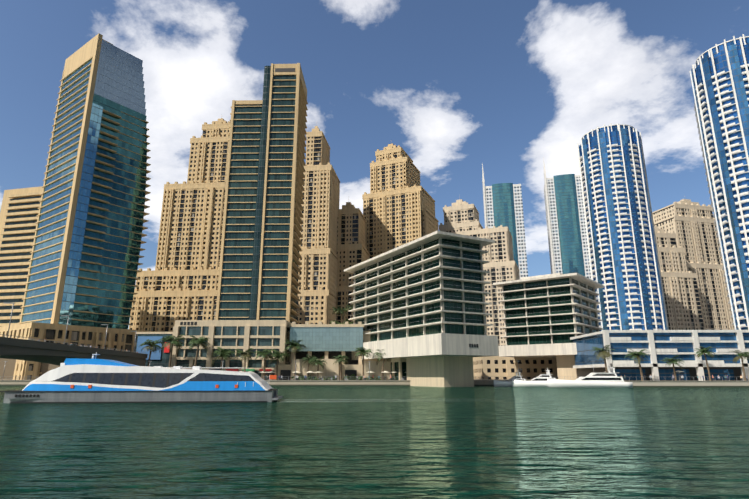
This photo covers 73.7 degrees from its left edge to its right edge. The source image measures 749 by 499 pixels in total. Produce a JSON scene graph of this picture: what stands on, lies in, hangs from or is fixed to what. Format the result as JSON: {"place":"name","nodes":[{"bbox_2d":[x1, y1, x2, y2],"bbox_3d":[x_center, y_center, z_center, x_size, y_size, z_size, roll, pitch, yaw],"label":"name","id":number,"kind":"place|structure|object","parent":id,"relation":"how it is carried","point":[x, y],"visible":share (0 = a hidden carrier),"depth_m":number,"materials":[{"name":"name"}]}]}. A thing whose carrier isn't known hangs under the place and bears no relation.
{"place":"outdoors","nodes":[
{"label":"outdoors","id":0,"kind":"place"},
{"bbox_2d":[0,303,147,365],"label":"bridge deck","id":1,"kind":"structure","parent":0,"point":[54,353],"depth_m":120.66,"materials":[{"name":"concrete"}]},
{"bbox_2d":[0,379,531,384],"bbox_3d":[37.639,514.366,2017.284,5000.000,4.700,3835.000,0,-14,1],"label":"quay wall","id":2,"kind":"structure","parent":0,"point":[303,382],"depth_m":159.39,"materials":[{"name":"grey concrete"}]},
{"bbox_2d":[0,186,42,326],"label":"tower","id":3,"kind":"structure","parent":2,"relation":"on","point":[19,211],"depth_m":267.32,"materials":[{"name":"beige concrete"}]},
{"bbox_2d":[0,33,156,379],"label":"tower","id":4,"kind":"structure","parent":2,"relation":"on","point":[83,271],"depth_m":224.65,"materials":[{"name":"blue glass"}]},
{"bbox_2d":[0,332,172,379],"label":"building","id":5,"kind":"structure","parent":2,"relation":"on","point":[161,359],"depth_m":180.66,"materials":[{"name":"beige glass"}]},
{"bbox_2d":[139,339,162,365],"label":"palm","id":6,"kind":"object","parent":2,"relation":"on","point":[152,345],"visible":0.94,"depth_m":168.56,"materials":[{"name":"green plant"}]},
{"bbox_2d":[159,334,185,366],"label":"palm","id":7,"kind":"object","parent":2,"relation":"on","point":[172,340],"visible":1,"depth_m":167.59,"materials":[{"name":"green plant"}]},
{"bbox_2d":[129,118,230,331],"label":"skyscraper","id":8,"kind":"structure","parent":2,"relation":"on","point":[180,282],"depth_m":343.26,"materials":[{"name":"beige concrete"}]},
{"bbox_2d":[186,335,209,365],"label":"palm","id":9,"kind":"object","parent":2,"relation":"on","point":[199,341],"visible":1,"depth_m":168.40,"materials":[{"name":"green plant"}]},
{"bbox_2d":[210,347,234,369],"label":"palm","id":10,"kind":"object","parent":2,"relation":"on","point":[226,352],"visible":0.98,"depth_m":170.18,"materials":[{"name":"green plant"}]},
{"bbox_2d":[171,320,291,379],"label":"low-rise building","id":11,"kind":"structure","parent":2,"relation":"on","point":[245,335],"depth_m":174.88,"materials":[{"name":"beige concrete"}]},
{"bbox_2d":[214,63,307,323],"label":"tower","id":12,"kind":"structure","parent":11,"relation":"on","point":[259,264],"depth_m":229.68,"materials":[{"name":"teal glass"}]},
{"bbox_2d":[234,348,253,371],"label":"palm","id":13,"kind":"object","parent":2,"relation":"on","point":[244,355],"visible":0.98,"depth_m":166.33,"materials":[{"name":"green plant"}]},
{"bbox_2d":[254,349,273,379],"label":"palm","id":14,"kind":"object","parent":2,"relation":"on","point":[264,353],"visible":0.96,"depth_m":166.86,"materials":[{"name":"green plant"}]},
{"bbox_2d":[266,349,289,379],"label":"palm","id":15,"kind":"object","parent":2,"relation":"on","point":[277,355],"visible":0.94,"depth_m":167.82,"materials":[{"name":"green plant"}]},
{"bbox_2d":[284,340,305,378],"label":"palm","id":16,"kind":"object","parent":2,"relation":"on","point":[293,346],"visible":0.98,"depth_m":168.48,"materials":[{"name":"green plant"}]},
{"bbox_2d":[0,361,593,385],"bbox_3d":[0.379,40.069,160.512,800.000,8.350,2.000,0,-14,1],"label":"quay edge","id":17,"kind":"object","parent":2,"relation":"on","point":[312,380],"visible":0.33,"depth_m":159.31,"materials":[{"name":"concrete"}]},
{"bbox_2d":[301,354,316,375],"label":"palm","id":18,"kind":"object","parent":2,"relation":"on","point":[309,358],"visible":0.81,"depth_m":168.21,"materials":[{"name":"green plant"}]},
{"bbox_2d":[297,126,339,323],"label":"skyscraper","id":19,"kind":"structure","parent":2,"relation":"on","point":[317,281],"depth_m":349.87,"materials":[{"name":"beige concrete"}]},
{"bbox_2d":[310,357,326,377],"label":"palm","id":20,"kind":"object","parent":2,"relation":"on","point":[318,361],"visible":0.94,"depth_m":166.28,"materials":[{"name":"green plant"}]},
{"bbox_2d":[274,322,390,379],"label":"podium","id":21,"kind":"object","parent":2,"relation":"on","point":[327,342],"visible":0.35,"depth_m":177.26,"materials":[{"name":"blue glass"}]},
{"bbox_2d":[333,355,348,379],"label":"palm","id":22,"kind":"object","parent":2,"relation":"on","point":[341,359],"visible":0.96,"depth_m":166.87,"materials":[{"name":"green plant"}]},
{"bbox_2d":[291,374,396,379],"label":"hedge","id":23,"kind":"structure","parent":2,"relation":"on","point":[352,377],"depth_m":165.44,"materials":[{"name":"green plant"}]},
{"bbox_2d":[336,202,369,322],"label":"skyscraper","id":24,"kind":"structure","parent":2,"relation":"on","point":[351,249],"depth_m":369.16,"materials":[{"name":"beige concrete"}]},
{"bbox_2d":[354,347,372,379],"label":"palm","id":25,"kind":"object","parent":2,"relation":"on","point":[363,352],"visible":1,"depth_m":166.48,"materials":[{"name":"green plant"}]},
{"bbox_2d":[373,349,390,379],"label":"palm","id":26,"kind":"object","parent":2,"relation":"on","point":[388,360],"visible":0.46,"depth_m":164.79,"materials":[{"name":"green plant"}]},
{"bbox_2d":[362,143,438,257],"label":"skyscraper","id":27,"kind":"structure","parent":2,"relation":"on","point":[398,205],"depth_m":405.40,"materials":[{"name":"beige concrete"}]},
{"bbox_2d":[344,231,498,386],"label":"office building","id":28,"kind":"structure","parent":2,"relation":"on","point":[418,310],"depth_m":151.66,"materials":[{"name":"white glass"}]},
{"bbox_2d":[209,369,682,379],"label":"promenade clutter","id":29,"kind":"object","parent":2,"relation":"on","point":[266,370],"visible":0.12,"depth_m":166.23,"materials":[{"name":"beige fabric"}]},
{"bbox_2d":[439,198,519,350],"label":"skyscraper","id":30,"kind":"structure","parent":2,"relation":"on","point":[461,216],"depth_m":417.63,"materials":[{"name":"beige stone"},{"name":"glass"}]},
{"bbox_2d":[482,163,527,279],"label":"spire tower","id":31,"kind":"structure","parent":2,"relation":"on","point":[503,205],"depth_m":542.52,"materials":[{"name":"teal glass"}]},
{"bbox_2d":[473,356,557,378],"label":"building","id":32,"kind":"structure","parent":2,"relation":"on","point":[494,367],"depth_m":207.88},
{"bbox_2d":[493,273,603,379],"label":"office building","id":33,"kind":"structure","parent":2,"relation":"on","point":[548,315],"depth_m":193.58,"materials":[{"name":"white glass"}]},
{"bbox_2d":[543,157,590,278],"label":"spire tower","id":34,"kind":"structure","parent":2,"relation":"on","point":[567,236],"depth_m":549.18,"materials":[{"name":"teal glass"}]},
{"bbox_2d":[570,330,748,380],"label":"podium","id":35,"kind":"object","parent":2,"relation":"on","point":[659,346],"visible":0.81,"depth_m":154.28,"materials":[{"name":"white glass"}]},
{"bbox_2d":[577,123,668,330],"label":"blue tower","id":36,"kind":"structure","parent":35,"relation":"on","point":[625,271],"depth_m":314.14,"materials":[{"name":"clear glass"}]},
{"bbox_2d":[690,34,748,329],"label":"blue tower","id":37,"kind":"structure","parent":35,"relation":"on","point":[719,74],"depth_m":247.13,"materials":[{"name":"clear glass"}]},
{"bbox_2d":[654,226,704,329],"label":"skyscraper","id":38,"kind":"structure","parent":2,"relation":"on","point":[682,298],"depth_m":408.68,"materials":[{"name":"beige stone"},{"name":"glass"}]},
{"bbox_2d":[652,199,734,329],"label":"skyscraper","id":39,"kind":"structure","parent":2,"relation":"on","point":[690,224],"depth_m":435.92,"materials":[{"name":"beige stone"},{"name":"glass"}]},
{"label":"terrace block","id":40,"kind":"object","parent":2,"relation":"on","visible":0},
{"bbox_2d":[330,307,343,321],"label":"palm","id":41,"kind":"object","parent":40,"relation":"on","point":[335,310],"visible":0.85,"depth_m":210.56,"materials":[{"name":"green plant"}]},
{"bbox_2d":[329,319,352,323],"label":"terrace shrubs","id":42,"kind":"object","parent":40,"relation":"on","point":[347,320],"depth_m":207.21,"materials":[{"name":"green plant"}]},
{"bbox_2d":[337,307,347,322],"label":"palm","id":43,"kind":"object","parent":40,"relation":"on","point":[342,312],"visible":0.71,"depth_m":210.80,"materials":[{"name":"green plant"}]},
{"bbox_2d":[345,304,352,321],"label":"palm","id":44,"kind":"object","parent":40,"relation":"on","point":[350,308],"visible":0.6,"depth_m":211.09,"materials":[{"name":"green plant"}]},
{"bbox_2d":[276,399,409,401],"bbox_3d":[2.602,19.991,66.234,30.500,0.001,11.000,1,-14,-5],"label":"boat wake","id":45,"kind":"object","parent":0,"point":[326,401],"depth_m":62.91,"materials":[{"name":"liquid"}]},
{"bbox_2d":[0,386,748,498],"bbox_3d":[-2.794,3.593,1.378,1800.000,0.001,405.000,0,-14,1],"label":"water","id":46,"kind":"structure","parent":0,"point":[483,442],"depth_m":23.26,"materials":[{"name":"green liquid"}]},
{"bbox_2d":[0,352,282,403],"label":"ferry boat","id":47,"kind":"object","parent":46,"relation":"on","point":[77,380],"visible":0.92,"depth_m":60.71,"materials":[{"name":"blue metal"}]},
{"bbox_2d":[494,372,525,386],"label":"yacht","id":48,"kind":"object","parent":46,"relation":"on","point":[507,383],"visible":0.56,"depth_m":150.38,"materials":[{"name":"white"}]},
{"bbox_2d":[512,368,555,386],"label":"yacht","id":49,"kind":"object","parent":46,"relation":"on","point":[540,380],"visible":0.75,"depth_m":146.22,"materials":[{"name":"white"}]},
{"bbox_2d":[547,368,632,387],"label":"yacht","id":50,"kind":"object","parent":46,"relation":"on","point":[602,380],"visible":0.81,"depth_m":136.10,"materials":[{"name":"white"}]},
{"bbox_2d":[0,0,748,328],"label":"sky","id":51,"kind":"structure","parent":0,"point":[506,86],"materials":[{"name":"blue"}]},
{"bbox_2d":[624,377,748,386],"bbox_3d":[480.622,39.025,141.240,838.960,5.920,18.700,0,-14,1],"label":"quay wall","id":52,"kind":"structure","parent":0,"point":[679,383],"depth_m":140.00,"materials":[{"name":"concrete"}]},
{"bbox_2d":[591,345,616,372],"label":"palm","id":53,"kind":"object","parent":52,"relation":"on","point":[605,351],"visible":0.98,"depth_m":146.01,"materials":[{"name":"green plant"}]},
{"bbox_2d":[625,347,648,380],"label":"palm","id":54,"kind":"object","parent":52,"relation":"on","point":[635,355],"visible":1,"depth_m":145.77,"materials":[{"name":"green plant"}]},
{"bbox_2d":[662,355,684,380],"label":"palm","id":55,"kind":"object","parent":52,"relation":"on","point":[674,360],"visible":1,"depth_m":144.93,"materials":[{"name":"green plant"}]},
{"bbox_2d":[694,346,714,380],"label":"palm","id":56,"kind":"object","parent":52,"relation":"on","point":[704,351],"visible":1,"depth_m":147.36,"materials":[{"name":"green plant"}]},
{"bbox_2d":[729,350,748,380],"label":"palm","id":57,"kind":"object","parent":52,"relation":"on","point":[741,354],"visible":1,"depth_m":146.72,"materials":[{"name":"green plant"}]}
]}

